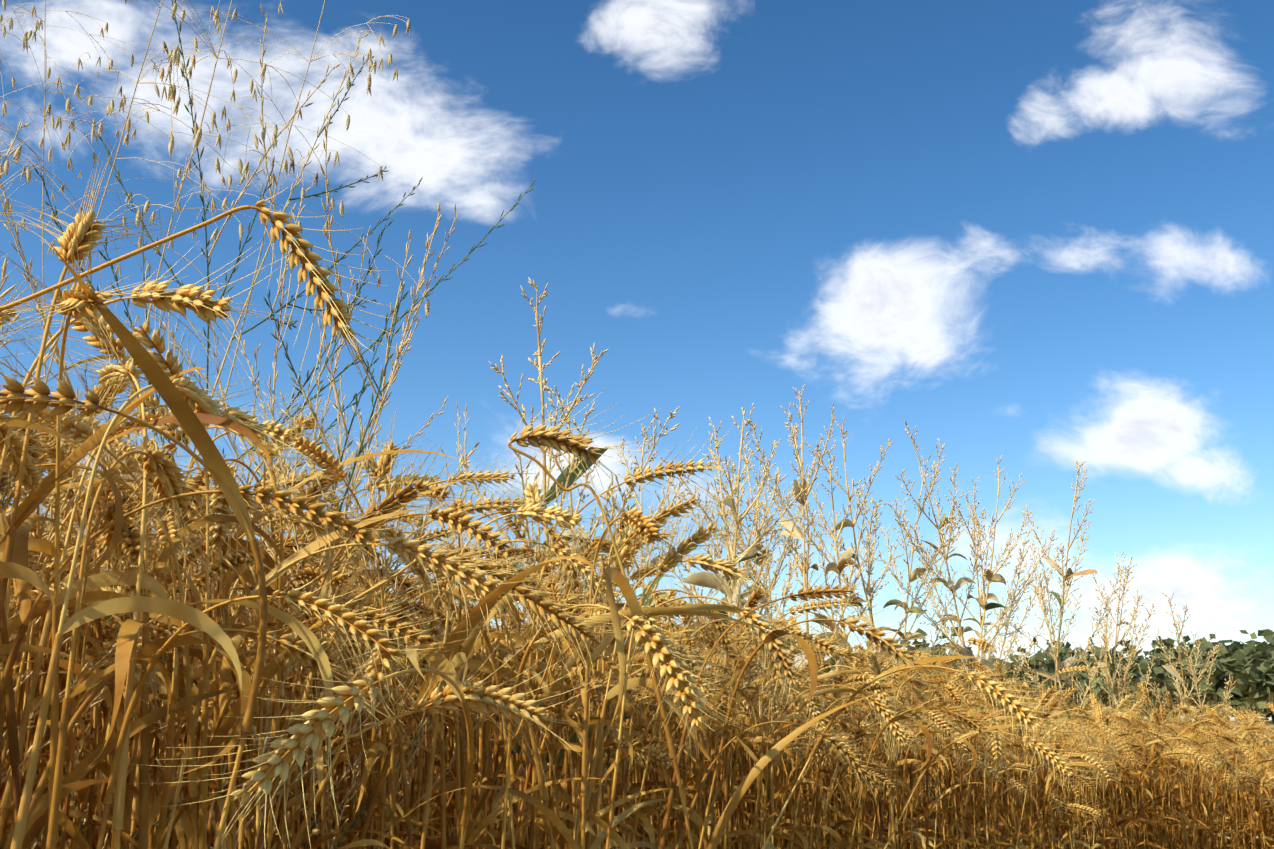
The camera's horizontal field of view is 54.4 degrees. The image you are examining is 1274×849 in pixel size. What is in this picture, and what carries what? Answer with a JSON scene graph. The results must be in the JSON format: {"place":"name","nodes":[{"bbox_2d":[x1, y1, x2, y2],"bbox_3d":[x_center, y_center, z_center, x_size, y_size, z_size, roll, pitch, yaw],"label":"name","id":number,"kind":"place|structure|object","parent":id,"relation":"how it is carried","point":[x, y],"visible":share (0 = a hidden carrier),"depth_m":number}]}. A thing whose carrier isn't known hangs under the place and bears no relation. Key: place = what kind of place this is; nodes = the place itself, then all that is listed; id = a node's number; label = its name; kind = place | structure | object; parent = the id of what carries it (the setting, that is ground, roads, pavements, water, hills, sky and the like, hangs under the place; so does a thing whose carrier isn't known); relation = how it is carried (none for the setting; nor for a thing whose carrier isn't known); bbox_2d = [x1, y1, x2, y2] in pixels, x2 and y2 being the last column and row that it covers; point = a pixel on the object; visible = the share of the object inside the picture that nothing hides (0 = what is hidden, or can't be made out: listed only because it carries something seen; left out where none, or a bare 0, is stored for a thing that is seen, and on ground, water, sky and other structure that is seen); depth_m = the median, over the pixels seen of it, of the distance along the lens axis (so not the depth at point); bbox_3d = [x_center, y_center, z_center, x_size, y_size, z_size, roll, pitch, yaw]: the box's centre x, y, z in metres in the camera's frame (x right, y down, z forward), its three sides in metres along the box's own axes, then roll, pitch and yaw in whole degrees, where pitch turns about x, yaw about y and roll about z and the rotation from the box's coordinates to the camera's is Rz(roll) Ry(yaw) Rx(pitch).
{"place":"outdoors","nodes":[
{"label":"outdoors","id":0,"kind":"place"},
{"bbox_2d":[0,0,1273,720],"label":"sky","id":1,"kind":"structure","parent":0,"point":[1038,235]},
{"bbox_2d":[1082,720,1273,737],"bbox_3d":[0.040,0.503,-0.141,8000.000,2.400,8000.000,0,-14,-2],"label":"ground","id":2,"kind":"structure","parent":0,"point":[1270,722],"depth_m":129.90},
{"bbox_2d":[0,256,156,782],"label":"mustard plant","id":3,"kind":"object","parent":2,"relation":"on","point":[68,636],"visible":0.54,"depth_m":0.98},
{"bbox_2d":[0,0,177,787],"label":"wild oat","id":4,"kind":"object","parent":2,"relation":"on","point":[26,37],"visible":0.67,"depth_m":1.86},
{"bbox_2d":[0,3,190,682],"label":"wild oat","id":5,"kind":"object","parent":2,"relation":"on","point":[4,108],"visible":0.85,"depth_m":1.87},
{"bbox_2d":[0,119,210,848],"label":"weed","id":6,"kind":"object","parent":2,"relation":"on","point":[39,619],"visible":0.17,"depth_m":1.05},
{"bbox_2d":[0,0,277,383],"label":"wild oat","id":7,"kind":"object","parent":2,"relation":"on","point":[16,155],"visible":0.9,"depth_m":1.47},
{"bbox_2d":[0,187,404,417],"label":"wheat plant","id":8,"kind":"object","parent":2,"relation":"on","point":[308,259],"visible":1,"depth_m":0.67},
{"bbox_2d":[33,0,382,848],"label":"wild oat","id":9,"kind":"object","parent":2,"relation":"on","point":[173,58],"visible":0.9,"depth_m":1.44},
{"bbox_2d":[47,0,429,848],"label":"wild oat","id":10,"kind":"object","parent":2,"relation":"on","point":[285,164],"visible":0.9,"depth_m":1.63},
{"bbox_2d":[22,204,457,845],"bbox_3d":[-0.487,0.309,1.699,0.556,1.287,0.609,-13,-19,43],"label":"weed","id":11,"kind":"object","parent":2,"relation":"on","point":[330,392],"visible":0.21,"depth_m":1.80},
{"bbox_2d":[6,278,479,848],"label":"weed","id":12,"kind":"object","parent":2,"relation":"on","point":[268,726],"visible":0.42,"depth_m":1.25},
{"bbox_2d":[0,0,535,848],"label":"weed","id":13,"kind":"object","parent":2,"relation":"on","point":[206,254],"visible":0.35,"depth_m":1.63},
{"bbox_2d":[83,203,496,848],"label":"weed","id":14,"kind":"object","parent":2,"relation":"on","point":[411,753],"visible":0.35,"depth_m":1.45},
{"bbox_2d":[88,114,511,848],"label":"weed","id":15,"kind":"object","parent":2,"relation":"on","point":[336,392],"visible":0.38,"depth_m":1.44},
{"bbox_2d":[197,374,474,848],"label":"weed","id":16,"kind":"object","parent":2,"relation":"on","point":[351,468],"visible":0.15,"depth_m":1.87},
{"bbox_2d":[154,518,645,848],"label":"wheat plant","id":17,"kind":"object","parent":2,"relation":"on","point":[227,726],"visible":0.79,"depth_m":0.92},
{"bbox_2d":[274,556,611,848],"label":"wheat plant","id":18,"kind":"object","parent":2,"relation":"on","point":[476,695],"visible":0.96,"depth_m":0.87},
{"bbox_2d":[335,401,723,844],"bbox_3d":[-0.207,0.486,2.088,0.774,1.198,0.412,-6,-15,23],"label":"weed","id":19,"kind":"object","parent":2,"relation":"on","point":[686,626],"visible":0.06,"depth_m":2.25},
{"bbox_2d":[460,277,679,797],"bbox_3d":[-0.104,0.400,2.044,0.394,1.352,0.380,-11,-17,38],"label":"tall weed","id":20,"kind":"object","parent":2,"relation":"on","point":[568,475],"visible":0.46,"depth_m":2.13},
{"bbox_2d":[512,384,650,815],"bbox_3d":[-0.065,0.571,2.654,0.364,1.346,0.276,20,-24,-55],"label":"tall weed","id":21,"kind":"object","parent":2,"relation":"on","point":[608,494],"visible":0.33,"depth_m":2.69},
{"bbox_2d":[560,418,742,786],"bbox_3d":[0.026,0.679,3.252,0.319,1.472,0.526,-11,-17,37],"label":"tall weed","id":22,"kind":"object","parent":2,"relation":"on","point":[647,602],"visible":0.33,"depth_m":3.41},
{"bbox_2d":[508,388,882,848],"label":"wheat plant","id":23,"kind":"object","parent":2,"relation":"on","point":[560,440],"visible":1,"depth_m":1.02},
{"bbox_2d":[659,417,801,750],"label":"tall weed","id":24,"kind":"object","parent":2,"relation":"on","point":[739,517],"visible":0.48,"depth_m":3.33},
{"bbox_2d":[677,466,783,620],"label":"tall weed","id":25,"kind":"object","parent":2,"relation":"on","point":[736,579],"visible":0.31,"depth_m":4.54},
{"bbox_2d":[677,407,807,839],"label":"tall weed","id":26,"kind":"object","parent":2,"relation":"on","point":[702,579],"visible":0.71,"depth_m":3.02},
{"bbox_2d":[706,436,823,653],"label":"tall weed","id":27,"kind":"object","parent":2,"relation":"on","point":[773,452],"visible":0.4,"depth_m":4.52},
{"bbox_2d":[710,384,879,824],"bbox_3d":[0.407,0.685,3.653,0.583,1.719,0.624,-7,-15,28],"label":"tall weed","id":28,"kind":"object","parent":2,"relation":"on","point":[797,533],"visible":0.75,"depth_m":3.78},
{"bbox_2d":[770,440,903,816],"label":"tall weed","id":29,"kind":"object","parent":2,"relation":"on","point":[845,557],"visible":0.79,"depth_m":4.13},
{"bbox_2d":[799,417,959,827],"bbox_3d":[0.791,0.821,4.107,0.545,1.753,0.368,-28,-31,63],"label":"tall weed","id":30,"kind":"object","parent":2,"relation":"on","point":[870,554],"visible":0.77,"depth_m":4.24},
{"bbox_2d":[835,455,967,673],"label":"tall weed","id":31,"kind":"object","parent":2,"relation":"on","point":[916,572],"visible":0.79,"depth_m":4.98},
{"bbox_2d":[873,420,1031,813],"bbox_3d":[1.300,0.953,4.858,0.563,1.969,0.617,-7,-15,27],"label":"tall weed","id":32,"kind":"object","parent":2,"relation":"on","point":[964,580],"visible":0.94,"depth_m":5.00},
{"bbox_2d":[911,477,1057,692],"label":"tall weed","id":33,"kind":"object","parent":2,"relation":"on","point":[991,596],"visible":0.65,"depth_m":6.06},
{"bbox_2d":[911,455,1059,783],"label":"tall weed","id":34,"kind":"object","parent":2,"relation":"on","point":[989,575],"visible":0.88,"depth_m":4.89},
{"bbox_2d":[1028,637,1044,794],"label":"thistle","id":35,"kind":"object","parent":2,"relation":"on","point":[1034,639],"visible":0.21,"depth_m":5.24},
{"bbox_2d":[987,539,1114,713],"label":"tall weed","id":36,"kind":"object","parent":2,"relation":"on","point":[1042,672],"visible":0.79,"depth_m":6.03},
{"bbox_2d":[1039,649,1097,836],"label":"thistle","id":37,"kind":"object","parent":2,"relation":"on","point":[1071,652],"visible":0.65,"depth_m":5.68},
{"bbox_2d":[1021,460,1128,847],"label":"tall weed","id":38,"kind":"object","parent":2,"relation":"on","point":[1070,573],"visible":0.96,"depth_m":5.35},
{"bbox_2d":[1067,606,1155,720],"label":"tall weed","id":39,"kind":"object","parent":2,"relation":"on","point":[1118,672],"visible":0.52,"depth_m":7.75},
{"bbox_2d":[1086,551,1154,781],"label":"tall weed","id":40,"kind":"object","parent":2,"relation":"on","point":[1119,690],"visible":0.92,"depth_m":6.00},
{"bbox_2d":[1129,683,1171,717],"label":"thistle","id":41,"kind":"object","parent":2,"relation":"on","point":[1158,686],"visible":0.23,"depth_m":6.21},
{"bbox_2d":[1138,592,1235,758],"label":"tall weed","id":42,"kind":"object","parent":2,"relation":"on","point":[1173,671],"visible":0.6,"depth_m":6.51},
{"bbox_2d":[1150,611,1230,725],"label":"tall weed","id":43,"kind":"object","parent":2,"relation":"on","point":[1192,672],"visible":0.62,"depth_m":8.07}
]}

